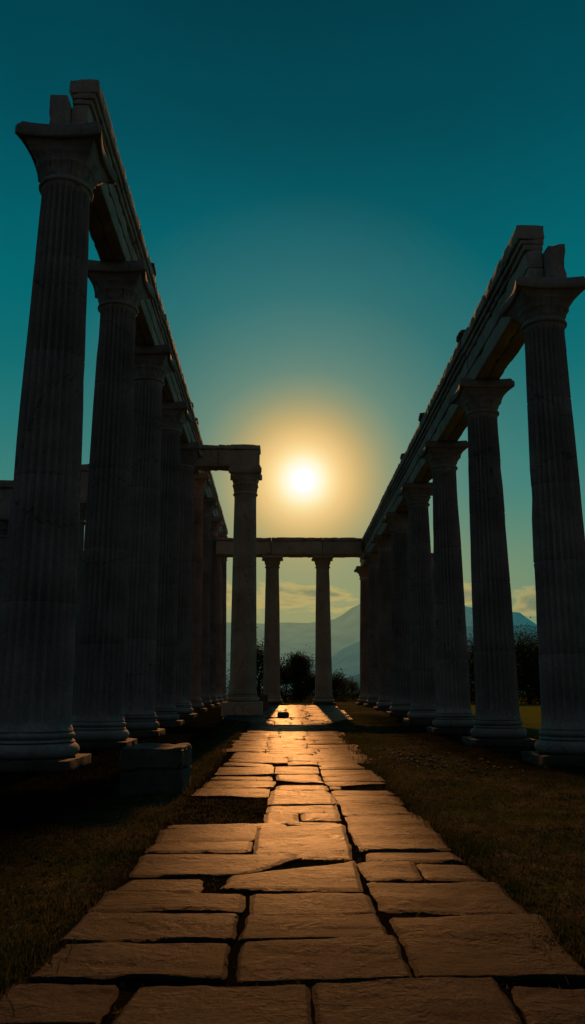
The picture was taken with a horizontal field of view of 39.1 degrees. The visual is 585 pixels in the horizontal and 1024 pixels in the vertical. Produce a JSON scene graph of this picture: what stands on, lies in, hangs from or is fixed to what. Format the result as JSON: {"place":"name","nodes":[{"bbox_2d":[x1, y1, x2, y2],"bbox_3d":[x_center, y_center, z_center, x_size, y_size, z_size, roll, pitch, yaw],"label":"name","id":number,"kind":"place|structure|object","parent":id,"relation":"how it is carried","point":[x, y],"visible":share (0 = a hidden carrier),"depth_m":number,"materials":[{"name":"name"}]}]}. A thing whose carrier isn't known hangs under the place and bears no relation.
{"place":"outdoors","nodes":[
{"label":"outdoors","id":0,"kind":"place"},
{"bbox_2d":[0,705,584,1023],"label":"path","id":1,"kind":"structure","parent":0,"point":[163,937],"depth_m":5.16,"materials":[{"name":"stone"}]},
{"bbox_2d":[277,712,288,717],"bbox_3d":[-0.459,10.180,41.381,0.595,0.302,0.429,1,-12,-6],"label":"fallen block","id":2,"kind":"object","parent":1,"relation":"on","point":[282,714],"depth_m":41.19,"materials":[{"name":"stone"}]},
{"bbox_2d":[0,694,584,1023],"bbox_3d":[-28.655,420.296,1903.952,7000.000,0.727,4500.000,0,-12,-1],"label":"ground","id":3,"kind":"structure","parent":0,"point":[530,714],"depth_m":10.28,"materials":[{"name":"green plant"}]},
{"bbox_2d":[0,514,8,607],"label":"stone column","id":4,"kind":"structure","parent":3,"relation":"on","point":[4,520],"depth_m":31.23,"materials":[{"name":"grey stone"}]},
{"bbox_2d":[0,480,12,513],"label":"stone lintel","id":5,"kind":"structure","parent":4,"relation":"on","point":[6,486],"depth_m":31.66,"materials":[{"name":"grey stone"}]},
{"bbox_2d":[0,121,116,772],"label":"stone column","id":6,"kind":"structure","parent":3,"relation":"on","point":[74,167],"depth_m":18.15,"materials":[{"name":"grey stone"}]},
{"bbox_2d":[72,497,86,714],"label":"stone column","id":7,"kind":"structure","parent":3,"relation":"on","point":[83,502],"depth_m":35.98,"materials":[{"name":"grey stone"}]},
{"bbox_2d":[80,464,88,496],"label":"stone lintel","id":8,"kind":"structure","parent":7,"relation":"on","point":[84,476],"depth_m":36.48,"materials":[{"name":"grey stone"}]},
{"bbox_2d":[72,260,154,749],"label":"stone column","id":9,"kind":"structure","parent":3,"relation":"on","point":[123,290],"depth_m":24.50,"materials":[{"name":"grey stone"}]},
{"bbox_2d":[124,344,176,736],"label":"stone column","id":10,"kind":"structure","parent":3,"relation":"on","point":[154,365],"depth_m":30.82,"materials":[{"name":"grey stone"}]},
{"bbox_2d":[49,79,227,534],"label":"entablature","id":11,"kind":"structure","parent":10,"relation":"on","point":[115,231],"depth_m":25.02,"materials":[{"name":"stone"}]},
{"bbox_2d":[151,263,155,276],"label":"broken block","id":12,"kind":"structure","parent":11,"relation":"on","point":[153,266],"depth_m":29.85,"materials":[{"name":"stone"}]},
{"bbox_2d":[119,743,191,796],"bbox_3d":[-2.133,4.043,12.950,0.996,0.776,1.082,0,-12,2],"label":"fallen block","id":13,"kind":"object","parent":3,"relation":"on","point":[150,768],"depth_m":12.47,"materials":[{"name":"stone"}]},
{"bbox_2d":[155,401,191,726],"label":"stone column","id":14,"kind":"structure","parent":3,"relation":"on","point":[176,416],"depth_m":37.08,"materials":[{"name":"grey stone"}]},
{"bbox_2d":[175,442,202,718],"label":"stone column","id":15,"kind":"structure","parent":3,"relation":"on","point":[191,453],"depth_m":43.37,"materials":[{"name":"grey stone"}]},
{"bbox_2d":[190,473,211,711],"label":"stone column","id":16,"kind":"structure","parent":3,"relation":"on","point":[202,482],"depth_m":49.67,"materials":[{"name":"grey stone"}]},
{"bbox_2d":[201,497,218,708],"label":"stone column","id":17,"kind":"structure","parent":3,"relation":"on","point":[210,504],"depth_m":55.92,"materials":[{"name":"grey stone"}]},
{"bbox_2d":[209,516,223,705],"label":"stone column","id":18,"kind":"structure","parent":3,"relation":"on","point":[217,522],"depth_m":62.21,"materials":[{"name":"grey stone"}]},
{"bbox_2d":[216,532,227,702],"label":"stone column","id":19,"kind":"structure","parent":3,"relation":"on","point":[219,631],"depth_m":68.21,"materials":[{"name":"grey stone"}]},
{"bbox_2d":[221,557,226,701],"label":"stone column","id":20,"kind":"structure","parent":3,"relation":"on","point":[224,588],"depth_m":74.56,"materials":[{"name":"grey stone"}]},
{"bbox_2d":[221,465,262,716],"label":"stone column","id":21,"kind":"structure","parent":3,"relation":"on","point":[242,698],"depth_m":45.35,"materials":[{"name":"grey stone"}]},
{"bbox_2d":[196,444,260,470],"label":"stone lintel","id":22,"kind":"structure","parent":21,"relation":"on","point":[220,457],"depth_m":47.10,"materials":[{"name":"grey stone"}]},
{"bbox_2d":[226,627,296,701],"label":"broadleaf tree","id":23,"kind":"object","parent":3,"relation":"on","point":[259,660],"visible":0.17,"depth_m":89.61,"materials":[{"name":"green plant"}]},
{"bbox_2d":[259,694,267,709],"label":"fallen block","id":24,"kind":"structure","parent":3,"relation":"on","point":[264,698],"depth_m":49.40,"materials":[{"name":"stone"}]},
{"bbox_2d":[261,554,282,704],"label":"stone column","id":25,"kind":"structure","parent":3,"relation":"on","point":[271,681],"depth_m":61.77,"materials":[{"name":"grey stone"}]},
{"bbox_2d":[216,537,362,557],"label":"stone lintel","id":26,"kind":"structure","parent":25,"relation":"on","point":[302,547],"depth_m":62.91,"materials":[{"name":"grey stone"}]},
{"bbox_2d":[256,657,312,701],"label":"wild shrub","id":27,"kind":"object","parent":3,"relation":"on","point":[285,676],"visible":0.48,"depth_m":88.72,"materials":[{"name":"green plant"}]},
{"bbox_2d":[283,644,314,701],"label":"broadleaf tree","id":28,"kind":"object","parent":3,"relation":"on","point":[305,667],"visible":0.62,"depth_m":90.76,"materials":[{"name":"green plant"}]},
{"bbox_2d":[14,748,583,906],"bbox_3d":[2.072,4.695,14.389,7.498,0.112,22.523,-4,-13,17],"label":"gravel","id":29,"kind":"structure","parent":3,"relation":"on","point":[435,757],"depth_m":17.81,"materials":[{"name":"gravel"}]},
{"bbox_2d":[311,555,335,705],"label":"stone column","id":30,"kind":"structure","parent":3,"relation":"on","point":[323,678],"depth_m":61.79,"materials":[{"name":"grey stone"}]},
{"bbox_2d":[332,668,352,700],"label":"wild shrub","id":31,"kind":"object","parent":3,"relation":"on","point":[337,683],"visible":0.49,"depth_m":94.35,"materials":[{"name":"green plant"}]},
{"bbox_2d":[335,674,356,700],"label":"wild shrub","id":32,"kind":"object","parent":3,"relation":"on","point":[348,690],"visible":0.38,"depth_m":101.78,"materials":[{"name":"green plant"}]},
{"bbox_2d":[346,678,359,700],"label":"wild shrub","id":33,"kind":"object","parent":3,"relation":"on","point":[357,692],"visible":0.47,"depth_m":105.35,"materials":[{"name":"green plant"}]},
{"bbox_2d":[354,566,368,704],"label":"stone column","id":34,"kind":"structure","parent":3,"relation":"on","point":[362,571],"depth_m":64.52,"materials":[{"name":"grey stone"}]},
{"bbox_2d":[361,552,378,706],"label":"stone column","id":35,"kind":"structure","parent":3,"relation":"on","point":[371,558],"depth_m":58.02,"materials":[{"name":"grey stone"}]},
{"bbox_2d":[370,534,392,710],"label":"stone column","id":36,"kind":"structure","parent":3,"relation":"on","point":[383,546],"depth_m":51.55,"materials":[{"name":"grey stone"}]},
{"bbox_2d":[382,512,410,715],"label":"stone column","id":37,"kind":"structure","parent":3,"relation":"on","point":[397,523],"depth_m":45.02,"materials":[{"name":"grey stone"}]},
{"bbox_2d":[360,225,566,565],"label":"entablature","id":38,"kind":"structure","parent":37,"relation":"on","point":[490,343],"depth_m":25.88,"materials":[{"name":"stone"}]},
{"bbox_2d":[418,412,424,421],"bbox_3d":[5.632,-4.104,35.805,0.320,0.266,0.699,0,-12,2],"label":"broken block","id":39,"kind":"object","parent":38,"relation":"on","point":[420,416],"depth_m":35.52,"materials":[{"name":"stone"}]},
{"bbox_2d":[456,329,465,342],"bbox_3d":[5.694,-5.895,27.615,0.353,0.265,0.631,0,-12,2],"label":"broken block","id":40,"kind":"object","parent":38,"relation":"on","point":[459,335],"depth_m":27.47,"materials":[{"name":"stone"}]},
{"bbox_2d":[397,482,436,724],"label":"stone column","id":41,"kind":"structure","parent":3,"relation":"on","point":[423,705],"depth_m":38.48,"materials":[{"name":"grey stone"}]},
{"bbox_2d":[432,572,434,613],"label":"stone column","id":42,"kind":"structure","parent":3,"relation":"on","point":[433,586],"depth_m":54.86,"materials":[{"name":"grey stone"}]},
{"bbox_2d":[431,553,433,571],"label":"stone lintel","id":43,"kind":"structure","parent":42,"relation":"on","point":[432,562],"depth_m":55.17,"materials":[{"name":"grey stone"}]},
{"bbox_2d":[418,440,474,734],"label":"stone column","id":44,"kind":"structure","parent":3,"relation":"on","point":[454,714],"depth_m":31.95,"materials":[{"name":"grey stone"}]},
{"bbox_2d":[449,378,536,746],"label":"stone column","id":45,"kind":"structure","parent":3,"relation":"on","point":[497,720],"depth_m":25.45,"materials":[{"name":"grey stone"}]},
{"bbox_2d":[467,622,525,703],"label":"broadleaf tree","id":46,"kind":"object","parent":3,"relation":"on","point":[471,678],"visible":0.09,"depth_m":71.67,"materials":[{"name":"green plant"}]},
{"bbox_2d":[473,617,540,704],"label":"broadleaf tree","id":47,"kind":"object","parent":3,"relation":"on","point":[524,650],"visible":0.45,"depth_m":70.98,"materials":[{"name":"green plant"}]},
{"bbox_2d":[519,632,540,703],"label":"broadleaf tree","id":48,"kind":"object","parent":3,"relation":"on","point":[532,678],"visible":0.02,"depth_m":73.12,"materials":[{"name":"green plant"}]},
{"bbox_2d":[497,276,584,766],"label":"stone column","id":49,"kind":"structure","parent":3,"relation":"on","point":[537,308],"depth_m":19.10,"materials":[{"name":"grey stone"}]},
{"bbox_2d":[0,0,584,623],"label":"sky","id":50,"kind":"structure","parent":0,"point":[326,194],"materials":[{"name":"teal"}]},
{"bbox_2d":[226,604,536,675],"bbox_3d":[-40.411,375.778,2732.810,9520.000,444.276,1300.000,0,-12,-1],"label":"hills","id":51,"kind":"structure","parent":0,"point":[345,632],"depth_m":3096.47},
{"bbox_2d":[226,625,536,688],"bbox_3d":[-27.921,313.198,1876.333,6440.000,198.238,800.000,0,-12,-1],"label":"hills","id":52,"kind":"structure","parent":0,"point":[347,658],"depth_m":2128.34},
{"bbox_2d":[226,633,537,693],"bbox_3d":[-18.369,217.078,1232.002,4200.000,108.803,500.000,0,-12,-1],"label":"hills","id":53,"kind":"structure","parent":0,"point":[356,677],"depth_m":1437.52,"materials":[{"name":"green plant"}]}
]}

